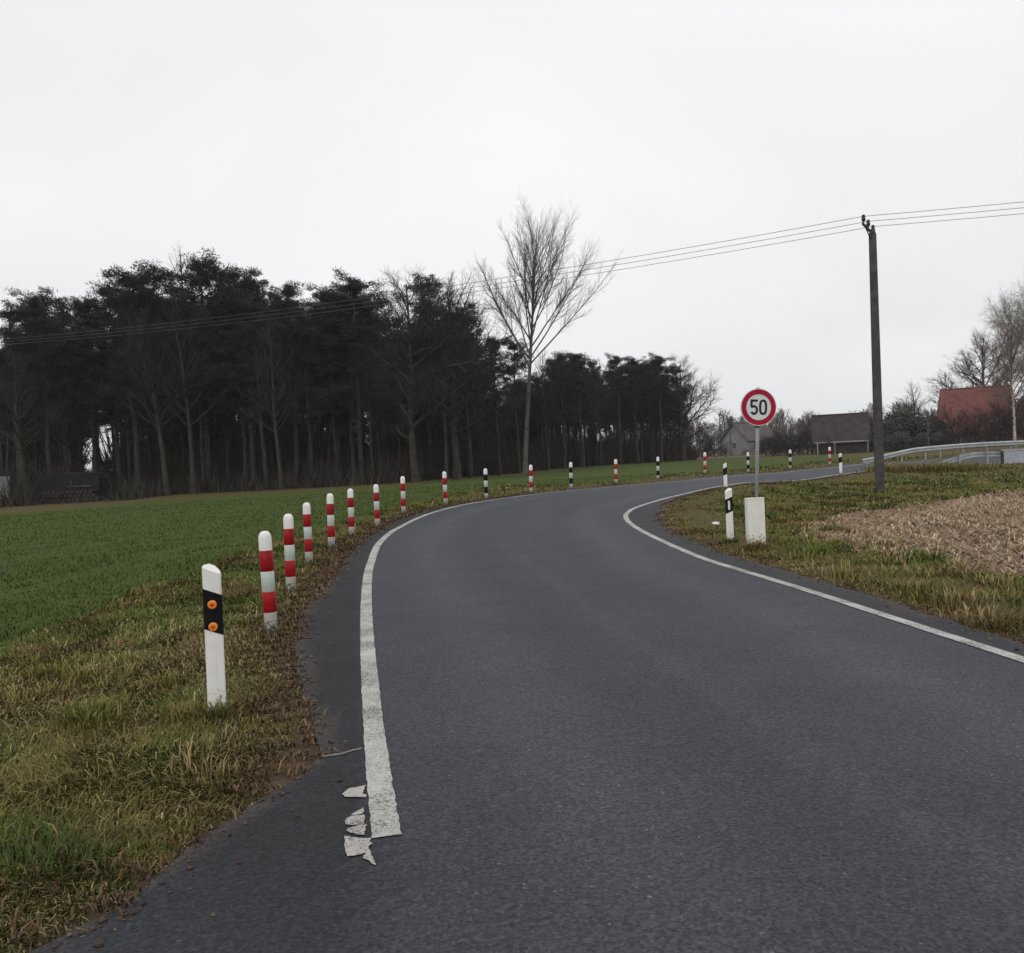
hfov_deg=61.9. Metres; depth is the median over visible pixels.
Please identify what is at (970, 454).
guard rail
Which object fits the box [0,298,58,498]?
pine tree
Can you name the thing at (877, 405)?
utility pole
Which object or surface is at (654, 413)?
pine tree
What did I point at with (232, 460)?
shrub
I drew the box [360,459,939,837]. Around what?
road marking
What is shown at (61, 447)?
bare tree
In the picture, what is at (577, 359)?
pine tree
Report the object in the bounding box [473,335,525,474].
pine tree
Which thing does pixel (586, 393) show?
pine tree
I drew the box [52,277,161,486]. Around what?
pine tree
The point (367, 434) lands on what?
young pine
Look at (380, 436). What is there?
pine tree
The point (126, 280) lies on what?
pine tree
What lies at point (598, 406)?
bare tree
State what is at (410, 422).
bare tree
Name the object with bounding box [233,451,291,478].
shrub
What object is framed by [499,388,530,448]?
pine tree
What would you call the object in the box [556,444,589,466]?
shrub
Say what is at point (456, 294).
overhead wire
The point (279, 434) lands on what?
bare tree
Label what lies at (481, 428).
bare tree
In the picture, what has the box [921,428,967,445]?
shrub
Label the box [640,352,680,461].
pine tree
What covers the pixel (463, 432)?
young pine
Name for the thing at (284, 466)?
shrub
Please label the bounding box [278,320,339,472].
pine tree
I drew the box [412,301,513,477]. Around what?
pine tree
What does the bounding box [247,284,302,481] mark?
bare tree
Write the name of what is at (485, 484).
marker post
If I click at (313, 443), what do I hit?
bare tree
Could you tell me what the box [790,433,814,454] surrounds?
hedge shrub
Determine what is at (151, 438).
bare tree
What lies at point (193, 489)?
bare tree
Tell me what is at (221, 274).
pine tree
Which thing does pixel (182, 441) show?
bare tree
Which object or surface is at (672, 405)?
pine tree
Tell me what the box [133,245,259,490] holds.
pine tree
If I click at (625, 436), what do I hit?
pine tree
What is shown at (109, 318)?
pine tree
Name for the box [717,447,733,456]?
shrub
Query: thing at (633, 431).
bare tree
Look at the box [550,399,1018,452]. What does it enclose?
wood
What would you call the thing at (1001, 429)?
shrub
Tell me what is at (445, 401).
pine tree
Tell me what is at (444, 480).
marker post
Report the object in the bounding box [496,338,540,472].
pine tree
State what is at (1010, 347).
birch tree
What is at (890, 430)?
shrub
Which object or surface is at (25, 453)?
pine tree
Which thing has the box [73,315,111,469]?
pine tree
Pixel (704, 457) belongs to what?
marker post
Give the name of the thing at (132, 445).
bare tree
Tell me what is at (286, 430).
pine tree
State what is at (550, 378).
pine tree
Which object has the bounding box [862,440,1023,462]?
guard rail
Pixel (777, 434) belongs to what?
hedge shrub
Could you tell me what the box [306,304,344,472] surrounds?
pine tree
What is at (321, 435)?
bare tree
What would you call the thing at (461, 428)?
young pine
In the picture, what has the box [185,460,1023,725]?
grass tufts
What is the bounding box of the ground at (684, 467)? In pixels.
[0,445,1023,952]
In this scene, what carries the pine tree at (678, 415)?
on the ground at (684, 467)
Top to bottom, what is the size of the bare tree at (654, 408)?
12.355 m
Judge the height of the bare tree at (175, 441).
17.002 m
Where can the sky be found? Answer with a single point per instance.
(293, 140)
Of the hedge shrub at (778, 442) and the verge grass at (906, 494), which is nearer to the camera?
the verge grass at (906, 494)
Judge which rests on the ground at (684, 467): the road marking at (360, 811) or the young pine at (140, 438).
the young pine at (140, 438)
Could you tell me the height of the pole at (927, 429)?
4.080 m
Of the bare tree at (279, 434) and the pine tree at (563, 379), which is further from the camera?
the pine tree at (563, 379)
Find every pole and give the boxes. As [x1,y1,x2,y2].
[861,214,884,490]
[927,412,928,445]
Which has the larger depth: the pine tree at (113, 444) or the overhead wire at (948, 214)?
the pine tree at (113, 444)
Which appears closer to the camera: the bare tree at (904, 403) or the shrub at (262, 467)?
the shrub at (262, 467)
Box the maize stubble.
[792,488,1023,577]
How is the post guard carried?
on the ground at (684, 467)
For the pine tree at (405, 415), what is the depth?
74.52 m
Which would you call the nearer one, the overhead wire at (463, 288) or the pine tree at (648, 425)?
the overhead wire at (463, 288)
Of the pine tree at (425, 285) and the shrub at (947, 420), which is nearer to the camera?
the pine tree at (425, 285)
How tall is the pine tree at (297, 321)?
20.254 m
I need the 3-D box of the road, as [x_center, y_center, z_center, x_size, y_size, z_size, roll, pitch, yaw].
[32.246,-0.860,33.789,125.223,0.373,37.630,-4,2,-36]
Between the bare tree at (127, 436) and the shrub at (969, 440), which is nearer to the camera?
the bare tree at (127, 436)
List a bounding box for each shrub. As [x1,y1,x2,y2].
[85,446,166,475]
[91,466,134,489]
[97,454,153,487]
[104,450,157,481]
[132,450,200,488]
[196,442,269,488]
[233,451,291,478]
[242,446,301,477]
[269,454,300,477]
[395,436,464,478]
[434,431,511,476]
[462,441,515,475]
[508,446,543,466]
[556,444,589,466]
[577,445,599,465]
[622,449,632,463]
[686,441,705,459]
[687,432,733,456]
[691,436,714,457]
[694,435,727,457]
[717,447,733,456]
[748,430,796,455]
[751,436,788,456]
[761,435,796,455]
[762,430,804,454]
[772,432,808,455]
[779,429,814,454]
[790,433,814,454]
[792,429,814,453]
[817,435,838,454]
[858,430,886,450]
[868,413,912,451]
[883,407,940,440]
[883,431,913,451]
[905,432,927,448]
[911,410,947,436]
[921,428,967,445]
[922,402,993,443]
[922,432,954,446]
[937,407,1001,443]
[954,393,1023,441]
[954,398,1020,441]
[965,432,994,447]
[984,428,1016,446]
[992,400,1023,440]
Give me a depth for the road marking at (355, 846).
3.57 m
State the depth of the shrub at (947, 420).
92.65 m
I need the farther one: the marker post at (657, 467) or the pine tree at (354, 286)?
the pine tree at (354, 286)
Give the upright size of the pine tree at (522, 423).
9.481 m
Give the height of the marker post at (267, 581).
1.250 m
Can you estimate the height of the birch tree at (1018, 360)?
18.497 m
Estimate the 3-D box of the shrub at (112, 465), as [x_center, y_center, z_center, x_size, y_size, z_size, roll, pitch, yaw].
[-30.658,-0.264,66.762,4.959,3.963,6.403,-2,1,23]
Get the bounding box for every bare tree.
[0,344,72,499]
[0,381,29,473]
[12,363,93,471]
[33,380,79,471]
[82,311,222,495]
[94,371,161,480]
[114,295,251,493]
[118,380,153,456]
[126,304,215,465]
[134,294,182,468]
[134,356,181,457]
[159,240,221,459]
[223,317,309,489]
[242,298,291,447]
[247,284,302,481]
[253,323,294,465]
[273,302,355,478]
[281,380,315,461]
[291,287,365,462]
[338,340,397,482]
[341,264,508,481]
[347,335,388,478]
[380,263,537,479]
[381,337,422,448]
[411,303,480,479]
[463,385,499,474]
[473,186,622,476]
[480,402,506,451]
[522,346,562,470]
[530,389,563,437]
[540,379,564,460]
[564,359,580,452]
[564,386,584,465]
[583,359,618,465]
[583,402,616,465]
[584,383,614,441]
[585,368,608,464]
[596,383,631,454]
[613,380,653,461]
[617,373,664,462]
[620,395,643,451]
[639,363,667,457]
[643,351,723,460]
[651,383,686,442]
[803,412,815,440]
[862,405,886,427]
[889,380,938,418]
[893,395,912,418]
[923,325,1023,400]
[923,370,964,406]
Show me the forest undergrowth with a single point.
(130, 491)
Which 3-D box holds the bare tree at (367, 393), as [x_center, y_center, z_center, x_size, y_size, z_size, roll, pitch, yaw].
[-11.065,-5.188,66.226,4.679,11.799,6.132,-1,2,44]
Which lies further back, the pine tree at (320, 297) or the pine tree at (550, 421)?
the pine tree at (550, 421)
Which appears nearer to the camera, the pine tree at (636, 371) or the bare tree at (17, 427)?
the bare tree at (17, 427)
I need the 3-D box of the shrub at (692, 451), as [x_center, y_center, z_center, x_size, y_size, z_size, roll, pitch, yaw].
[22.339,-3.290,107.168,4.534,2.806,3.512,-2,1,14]
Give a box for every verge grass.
[0,496,453,952]
[423,452,1023,641]
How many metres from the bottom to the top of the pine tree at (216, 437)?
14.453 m
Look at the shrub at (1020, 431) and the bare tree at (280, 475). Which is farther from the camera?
the shrub at (1020, 431)
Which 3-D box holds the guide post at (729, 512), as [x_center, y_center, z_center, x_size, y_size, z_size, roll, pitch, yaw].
[3.722,0.786,14.593,0.124,1.174,0.107,-2,1,11]
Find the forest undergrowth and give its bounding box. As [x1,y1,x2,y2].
[0,405,702,506]
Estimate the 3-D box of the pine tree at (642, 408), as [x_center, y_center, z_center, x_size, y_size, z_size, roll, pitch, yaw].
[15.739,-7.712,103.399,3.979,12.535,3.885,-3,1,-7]
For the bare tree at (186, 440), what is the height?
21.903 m
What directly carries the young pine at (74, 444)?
on the ground at (684, 467)
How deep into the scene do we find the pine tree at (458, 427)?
79.38 m
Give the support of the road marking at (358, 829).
on the road
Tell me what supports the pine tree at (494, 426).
on the ground at (684, 467)
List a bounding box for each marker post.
[258,531,277,634]
[283,514,295,592]
[303,502,312,564]
[327,493,334,548]
[347,489,354,536]
[373,484,379,527]
[400,476,405,513]
[442,471,447,505]
[483,469,487,498]
[529,465,532,492]
[569,462,572,489]
[614,459,617,483]
[656,457,659,478]
[703,452,705,474]
[747,452,749,472]
[789,450,791,469]
[828,447,830,464]
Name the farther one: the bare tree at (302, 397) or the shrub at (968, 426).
the shrub at (968, 426)
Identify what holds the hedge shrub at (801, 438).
on the ground at (684, 467)
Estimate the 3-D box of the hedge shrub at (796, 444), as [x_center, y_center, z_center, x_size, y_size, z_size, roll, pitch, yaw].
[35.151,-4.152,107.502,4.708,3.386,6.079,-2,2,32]
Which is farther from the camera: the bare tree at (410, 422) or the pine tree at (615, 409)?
the pine tree at (615, 409)
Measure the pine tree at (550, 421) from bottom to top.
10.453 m
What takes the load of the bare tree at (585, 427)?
on the ground at (684, 467)
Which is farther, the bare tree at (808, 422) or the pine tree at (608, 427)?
the bare tree at (808, 422)
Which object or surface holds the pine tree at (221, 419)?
on the ground at (684, 467)
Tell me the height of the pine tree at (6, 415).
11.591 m
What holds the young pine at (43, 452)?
on the ground at (684, 467)
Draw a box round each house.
[719,422,775,454]
[937,383,1023,442]
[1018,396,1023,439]
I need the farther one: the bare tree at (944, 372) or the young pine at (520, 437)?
the bare tree at (944, 372)
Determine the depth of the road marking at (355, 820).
3.85 m
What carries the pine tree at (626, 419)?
on the ground at (684, 467)
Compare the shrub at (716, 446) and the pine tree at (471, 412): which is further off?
the shrub at (716, 446)
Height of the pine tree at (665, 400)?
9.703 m
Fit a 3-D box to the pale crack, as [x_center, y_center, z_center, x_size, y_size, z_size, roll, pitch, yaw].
[-0.953,1.554,4.795,0.227,0.014,0.033,-3,1,-26]
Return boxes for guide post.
[202,564,226,712]
[723,463,727,486]
[725,488,733,539]
[839,453,841,473]
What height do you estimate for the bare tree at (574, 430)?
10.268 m
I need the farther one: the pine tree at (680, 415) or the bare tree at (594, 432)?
the pine tree at (680, 415)
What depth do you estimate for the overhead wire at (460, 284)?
31.76 m
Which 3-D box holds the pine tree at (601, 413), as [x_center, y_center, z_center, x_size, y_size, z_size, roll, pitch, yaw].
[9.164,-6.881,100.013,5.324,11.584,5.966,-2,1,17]
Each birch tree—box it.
[966,283,1023,446]
[980,275,1023,399]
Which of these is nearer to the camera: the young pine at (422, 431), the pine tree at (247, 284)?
the pine tree at (247, 284)
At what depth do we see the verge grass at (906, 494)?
23.09 m
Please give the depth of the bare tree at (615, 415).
100.03 m
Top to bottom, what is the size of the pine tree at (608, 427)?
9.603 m
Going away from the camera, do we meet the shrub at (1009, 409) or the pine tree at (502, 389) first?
the pine tree at (502, 389)
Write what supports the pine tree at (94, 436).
on the ground at (684, 467)
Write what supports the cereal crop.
on the ground at (684, 467)
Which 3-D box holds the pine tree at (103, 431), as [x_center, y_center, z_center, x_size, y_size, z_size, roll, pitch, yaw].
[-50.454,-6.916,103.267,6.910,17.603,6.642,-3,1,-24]
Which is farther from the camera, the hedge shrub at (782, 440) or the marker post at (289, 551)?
the hedge shrub at (782, 440)
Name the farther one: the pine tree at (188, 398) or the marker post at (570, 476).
the pine tree at (188, 398)
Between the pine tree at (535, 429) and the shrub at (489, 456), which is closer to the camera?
the shrub at (489, 456)
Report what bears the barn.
on the ground at (684, 467)
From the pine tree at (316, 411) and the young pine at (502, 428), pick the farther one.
the young pine at (502, 428)
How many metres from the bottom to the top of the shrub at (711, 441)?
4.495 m
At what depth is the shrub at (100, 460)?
70.09 m
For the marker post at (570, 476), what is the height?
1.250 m
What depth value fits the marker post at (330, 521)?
15.62 m
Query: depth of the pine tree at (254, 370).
67.87 m
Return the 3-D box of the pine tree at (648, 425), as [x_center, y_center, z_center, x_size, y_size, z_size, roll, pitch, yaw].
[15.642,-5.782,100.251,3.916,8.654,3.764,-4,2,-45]
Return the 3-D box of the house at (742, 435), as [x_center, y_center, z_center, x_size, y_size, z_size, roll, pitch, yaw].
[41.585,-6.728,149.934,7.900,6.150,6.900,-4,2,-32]
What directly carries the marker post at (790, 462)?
on the ground at (684, 467)
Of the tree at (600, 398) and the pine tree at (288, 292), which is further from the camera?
the tree at (600, 398)
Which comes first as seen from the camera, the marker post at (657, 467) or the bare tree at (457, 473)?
the marker post at (657, 467)
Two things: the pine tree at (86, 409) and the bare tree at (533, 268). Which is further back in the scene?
the pine tree at (86, 409)
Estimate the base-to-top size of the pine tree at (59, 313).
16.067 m
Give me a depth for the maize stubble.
14.94 m
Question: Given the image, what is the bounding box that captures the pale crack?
[322,748,361,756]
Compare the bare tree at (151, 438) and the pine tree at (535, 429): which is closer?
the bare tree at (151, 438)
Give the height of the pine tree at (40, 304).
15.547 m
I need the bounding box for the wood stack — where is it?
[32,472,110,502]
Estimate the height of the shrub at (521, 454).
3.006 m
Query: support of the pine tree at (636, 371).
on the ground at (684, 467)
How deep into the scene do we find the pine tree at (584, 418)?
98.69 m
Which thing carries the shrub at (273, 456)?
on the ground at (684, 467)
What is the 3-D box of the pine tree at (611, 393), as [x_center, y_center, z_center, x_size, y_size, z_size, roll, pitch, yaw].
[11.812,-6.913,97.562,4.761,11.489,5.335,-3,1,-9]
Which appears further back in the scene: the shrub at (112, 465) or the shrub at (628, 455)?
the shrub at (628, 455)
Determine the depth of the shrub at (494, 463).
75.11 m
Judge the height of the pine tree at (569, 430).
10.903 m
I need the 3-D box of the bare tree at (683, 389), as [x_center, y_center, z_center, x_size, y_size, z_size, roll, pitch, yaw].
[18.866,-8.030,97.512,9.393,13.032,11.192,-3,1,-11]
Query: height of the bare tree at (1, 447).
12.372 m
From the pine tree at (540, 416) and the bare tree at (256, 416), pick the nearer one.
the bare tree at (256, 416)
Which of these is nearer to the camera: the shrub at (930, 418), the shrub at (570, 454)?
the shrub at (570, 454)
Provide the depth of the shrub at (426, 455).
70.05 m
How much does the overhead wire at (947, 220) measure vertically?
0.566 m
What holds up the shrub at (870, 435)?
on the ground at (684, 467)
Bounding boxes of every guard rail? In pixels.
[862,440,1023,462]
[936,450,1000,463]
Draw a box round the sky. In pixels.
[0,0,1023,471]
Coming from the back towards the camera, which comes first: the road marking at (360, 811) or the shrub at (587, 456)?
the shrub at (587, 456)
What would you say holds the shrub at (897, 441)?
on the ground at (684, 467)
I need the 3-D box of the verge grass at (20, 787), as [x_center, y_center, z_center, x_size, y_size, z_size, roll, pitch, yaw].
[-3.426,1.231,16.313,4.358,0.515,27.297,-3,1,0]
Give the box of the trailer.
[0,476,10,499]
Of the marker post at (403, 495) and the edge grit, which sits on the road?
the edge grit
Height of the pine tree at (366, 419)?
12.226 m
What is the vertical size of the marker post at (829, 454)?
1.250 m
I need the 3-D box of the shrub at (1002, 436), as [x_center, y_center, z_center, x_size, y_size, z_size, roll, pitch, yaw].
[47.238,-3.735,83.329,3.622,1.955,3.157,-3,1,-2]
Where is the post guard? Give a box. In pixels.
[744,497,765,544]
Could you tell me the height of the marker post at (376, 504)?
1.250 m
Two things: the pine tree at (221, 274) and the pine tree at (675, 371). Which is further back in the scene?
the pine tree at (675, 371)
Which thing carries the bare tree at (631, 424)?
on the ground at (684, 467)
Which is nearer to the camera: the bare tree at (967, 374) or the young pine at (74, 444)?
the young pine at (74, 444)
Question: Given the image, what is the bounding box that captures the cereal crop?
[0,471,720,646]
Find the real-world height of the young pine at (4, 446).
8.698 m
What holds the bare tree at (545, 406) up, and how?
on the ground at (684, 467)
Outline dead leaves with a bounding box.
[0,492,538,952]
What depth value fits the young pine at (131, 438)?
87.23 m
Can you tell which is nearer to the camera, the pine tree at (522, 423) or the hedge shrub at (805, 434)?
the pine tree at (522, 423)
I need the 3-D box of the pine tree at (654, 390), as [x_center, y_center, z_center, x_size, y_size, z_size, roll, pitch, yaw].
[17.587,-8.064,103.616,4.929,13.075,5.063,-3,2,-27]
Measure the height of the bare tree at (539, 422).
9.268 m
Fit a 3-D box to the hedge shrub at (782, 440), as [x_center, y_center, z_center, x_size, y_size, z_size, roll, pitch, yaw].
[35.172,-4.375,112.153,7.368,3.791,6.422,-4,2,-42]
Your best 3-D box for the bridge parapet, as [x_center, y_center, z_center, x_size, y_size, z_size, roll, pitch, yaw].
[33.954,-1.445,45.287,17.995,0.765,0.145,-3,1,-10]
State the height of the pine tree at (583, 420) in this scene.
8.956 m
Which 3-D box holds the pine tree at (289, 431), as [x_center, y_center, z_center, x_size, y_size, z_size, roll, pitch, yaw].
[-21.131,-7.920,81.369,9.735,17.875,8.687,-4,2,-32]
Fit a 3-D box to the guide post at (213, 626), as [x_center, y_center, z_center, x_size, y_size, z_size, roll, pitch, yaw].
[-2.021,1.235,5.811,0.124,1.278,0.117,-2,1,-17]
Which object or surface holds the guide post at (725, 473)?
on the ground at (684, 467)
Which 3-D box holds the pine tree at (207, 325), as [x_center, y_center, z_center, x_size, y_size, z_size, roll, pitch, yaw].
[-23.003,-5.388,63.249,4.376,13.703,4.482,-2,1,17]
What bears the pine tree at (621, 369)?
on the ground at (684, 467)
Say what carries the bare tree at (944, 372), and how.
on the ground at (684, 467)
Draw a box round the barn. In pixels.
[811,412,870,454]
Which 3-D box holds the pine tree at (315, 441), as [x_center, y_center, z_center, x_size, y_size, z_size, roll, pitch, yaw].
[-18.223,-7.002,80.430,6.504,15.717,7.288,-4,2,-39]
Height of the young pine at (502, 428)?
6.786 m
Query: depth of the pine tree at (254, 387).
62.59 m
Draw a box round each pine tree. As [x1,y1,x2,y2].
[0,284,86,473]
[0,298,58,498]
[0,349,31,479]
[1,387,32,468]
[15,297,97,471]
[36,294,133,471]
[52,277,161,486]
[55,364,98,471]
[73,264,175,493]
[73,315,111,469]
[75,349,136,475]
[88,397,110,465]
[100,297,123,416]
[116,257,217,477]
[118,295,187,474]
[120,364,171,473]
[123,346,190,488]
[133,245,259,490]
[162,316,232,492]
[168,308,211,452]
[170,261,263,487]
[177,267,309,486]
[197,335,258,490]
[197,399,221,460]
[203,294,293,489]
[214,297,274,489]
[223,314,278,460]
[242,299,307,454]
[255,280,331,478]
[265,323,313,470]
[274,320,342,482]
[277,298,375,476]
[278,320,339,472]
[286,298,307,433]
[292,280,364,464]
[299,288,389,482]
[299,399,331,454]
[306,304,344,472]
[318,266,390,482]
[338,348,371,449]
[341,343,365,467]
[343,317,401,460]
[345,288,412,467]
[346,376,382,444]
[351,336,415,456]
[373,360,418,474]
[385,272,459,478]
[386,362,424,456]
[408,361,449,465]
[411,311,482,451]
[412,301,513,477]
[423,343,456,452]
[448,327,481,433]
[461,363,500,457]
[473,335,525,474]
[487,407,500,448]
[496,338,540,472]
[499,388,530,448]
[511,382,534,449]
[523,374,555,460]
[525,401,551,444]
[536,387,558,458]
[538,357,570,448]
[541,362,570,440]
[543,351,587,468]
[545,378,556,445]
[546,350,607,467]
[549,378,575,451]
[550,383,578,445]
[563,361,597,466]
[570,380,590,443]
[575,390,598,462]
[580,359,611,448]
[587,371,606,445]
[595,368,632,457]
[600,352,638,464]
[601,390,613,457]
[603,395,633,452]
[613,356,657,463]
[619,358,644,450]
[619,394,637,463]
[621,422,637,447]
[632,366,651,443]
[634,392,662,461]
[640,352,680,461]
[642,392,663,461]
[645,357,678,456]
[655,385,679,460]
[659,388,685,447]
[661,391,680,460]
[663,366,695,435]
[672,388,687,453]
[676,391,691,439]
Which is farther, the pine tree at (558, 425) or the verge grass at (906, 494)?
the pine tree at (558, 425)
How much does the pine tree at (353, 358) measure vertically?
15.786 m
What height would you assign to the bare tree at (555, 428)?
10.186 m
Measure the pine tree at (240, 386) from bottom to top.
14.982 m
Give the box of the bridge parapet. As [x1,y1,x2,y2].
[1001,449,1023,463]
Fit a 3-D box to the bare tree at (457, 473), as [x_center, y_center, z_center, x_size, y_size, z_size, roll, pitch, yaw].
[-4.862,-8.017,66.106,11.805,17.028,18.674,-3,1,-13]
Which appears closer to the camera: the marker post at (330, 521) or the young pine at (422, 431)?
the marker post at (330, 521)
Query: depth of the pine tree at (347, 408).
73.71 m
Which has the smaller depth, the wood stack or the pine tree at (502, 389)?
the wood stack
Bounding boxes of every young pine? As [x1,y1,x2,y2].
[3,430,14,467]
[10,390,87,481]
[54,418,99,471]
[54,423,92,471]
[106,416,176,458]
[110,428,147,460]
[356,388,408,449]
[400,391,439,454]
[407,407,450,454]
[423,413,481,455]
[431,400,478,453]
[488,383,537,451]
[492,415,513,445]
[522,390,553,446]
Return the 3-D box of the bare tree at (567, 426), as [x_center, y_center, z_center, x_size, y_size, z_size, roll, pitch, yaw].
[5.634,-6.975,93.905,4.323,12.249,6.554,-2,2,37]
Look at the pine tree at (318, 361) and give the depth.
66.55 m
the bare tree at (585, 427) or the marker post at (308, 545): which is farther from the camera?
the bare tree at (585, 427)
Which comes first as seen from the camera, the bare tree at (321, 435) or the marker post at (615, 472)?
the marker post at (615, 472)
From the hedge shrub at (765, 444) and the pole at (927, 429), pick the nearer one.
the pole at (927, 429)
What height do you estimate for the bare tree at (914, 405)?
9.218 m
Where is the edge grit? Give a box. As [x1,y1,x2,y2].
[1,511,1023,952]
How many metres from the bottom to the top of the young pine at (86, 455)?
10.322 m
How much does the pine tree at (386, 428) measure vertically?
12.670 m
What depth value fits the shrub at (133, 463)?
67.01 m
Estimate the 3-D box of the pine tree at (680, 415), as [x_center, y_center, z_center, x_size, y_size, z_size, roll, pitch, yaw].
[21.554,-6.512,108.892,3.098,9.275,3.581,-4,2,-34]
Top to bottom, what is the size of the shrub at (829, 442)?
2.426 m
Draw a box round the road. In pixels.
[30,454,1023,952]
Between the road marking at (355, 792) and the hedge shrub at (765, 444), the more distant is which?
the hedge shrub at (765, 444)
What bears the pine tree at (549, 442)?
on the ground at (684, 467)
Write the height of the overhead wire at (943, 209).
0.566 m
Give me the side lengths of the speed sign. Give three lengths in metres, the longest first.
2.846 x 0.600 x 0.092 m
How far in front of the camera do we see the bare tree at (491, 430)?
79.16 m
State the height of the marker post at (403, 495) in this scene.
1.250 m
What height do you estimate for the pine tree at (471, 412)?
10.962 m
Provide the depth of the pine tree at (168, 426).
63.33 m
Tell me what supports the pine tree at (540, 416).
on the ground at (684, 467)
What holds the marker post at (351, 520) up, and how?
on the ground at (684, 467)
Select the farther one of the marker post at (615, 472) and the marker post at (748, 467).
the marker post at (748, 467)
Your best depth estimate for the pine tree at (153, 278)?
65.22 m
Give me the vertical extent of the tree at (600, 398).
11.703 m
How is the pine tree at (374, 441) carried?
on the ground at (684, 467)
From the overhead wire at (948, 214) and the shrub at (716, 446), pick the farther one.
the shrub at (716, 446)
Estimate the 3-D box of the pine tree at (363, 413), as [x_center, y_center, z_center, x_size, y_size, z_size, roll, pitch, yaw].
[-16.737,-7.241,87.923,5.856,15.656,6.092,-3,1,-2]
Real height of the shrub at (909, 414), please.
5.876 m
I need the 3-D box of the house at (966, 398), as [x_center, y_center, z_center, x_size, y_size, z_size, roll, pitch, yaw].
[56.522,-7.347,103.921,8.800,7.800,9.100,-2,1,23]
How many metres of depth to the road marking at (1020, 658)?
8.55 m
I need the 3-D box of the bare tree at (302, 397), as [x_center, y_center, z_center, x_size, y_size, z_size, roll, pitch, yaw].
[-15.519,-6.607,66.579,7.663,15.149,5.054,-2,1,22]
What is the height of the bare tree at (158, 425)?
13.727 m
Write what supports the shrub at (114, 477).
on the ground at (684, 467)
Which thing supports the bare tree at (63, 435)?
on the ground at (684, 467)
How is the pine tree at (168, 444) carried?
on the ground at (684, 467)
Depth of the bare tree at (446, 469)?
66.01 m
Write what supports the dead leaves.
on the ground at (684, 467)
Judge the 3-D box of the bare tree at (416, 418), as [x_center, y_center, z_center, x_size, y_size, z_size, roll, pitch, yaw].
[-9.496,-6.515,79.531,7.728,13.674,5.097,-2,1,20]
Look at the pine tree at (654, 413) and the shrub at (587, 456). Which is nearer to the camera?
the shrub at (587, 456)
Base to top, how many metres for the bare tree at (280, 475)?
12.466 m
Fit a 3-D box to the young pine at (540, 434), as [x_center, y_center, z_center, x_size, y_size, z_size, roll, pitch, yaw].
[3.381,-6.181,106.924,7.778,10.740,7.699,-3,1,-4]
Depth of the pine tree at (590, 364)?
97.50 m
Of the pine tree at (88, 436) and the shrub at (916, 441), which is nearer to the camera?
the pine tree at (88, 436)
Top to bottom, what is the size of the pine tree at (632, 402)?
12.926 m
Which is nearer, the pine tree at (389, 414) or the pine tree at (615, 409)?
the pine tree at (389, 414)
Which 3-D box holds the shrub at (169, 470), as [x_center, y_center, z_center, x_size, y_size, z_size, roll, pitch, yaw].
[-26.409,-0.244,65.381,5.608,3.678,6.434,-4,2,-42]
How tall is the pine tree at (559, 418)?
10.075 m
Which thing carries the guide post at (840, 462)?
on the ground at (684, 467)
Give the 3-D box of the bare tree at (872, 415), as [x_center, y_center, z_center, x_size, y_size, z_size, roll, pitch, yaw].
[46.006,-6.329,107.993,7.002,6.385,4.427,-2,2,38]
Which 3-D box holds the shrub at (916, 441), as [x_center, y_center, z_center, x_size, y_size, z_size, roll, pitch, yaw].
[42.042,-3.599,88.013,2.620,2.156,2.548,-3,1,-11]
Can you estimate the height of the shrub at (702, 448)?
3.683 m
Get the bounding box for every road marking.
[342,785,366,796]
[344,836,375,864]
[345,815,364,824]
[346,824,366,834]
[351,807,363,814]
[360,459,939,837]
[623,463,1023,662]
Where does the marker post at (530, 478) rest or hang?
on the ground at (684, 467)
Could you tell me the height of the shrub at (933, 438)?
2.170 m
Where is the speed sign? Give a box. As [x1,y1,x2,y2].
[740,387,775,497]
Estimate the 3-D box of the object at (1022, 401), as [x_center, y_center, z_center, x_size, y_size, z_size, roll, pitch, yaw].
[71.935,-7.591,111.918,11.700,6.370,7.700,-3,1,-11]
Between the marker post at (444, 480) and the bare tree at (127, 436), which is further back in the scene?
the bare tree at (127, 436)
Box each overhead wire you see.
[0,216,861,339]
[3,228,862,344]
[6,222,862,341]
[870,202,1019,215]
[875,207,1023,220]
[875,213,1023,226]
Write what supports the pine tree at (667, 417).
on the ground at (684, 467)
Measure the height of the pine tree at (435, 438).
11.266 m
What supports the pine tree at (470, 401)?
on the ground at (684, 467)
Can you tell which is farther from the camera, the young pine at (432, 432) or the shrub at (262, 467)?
the young pine at (432, 432)

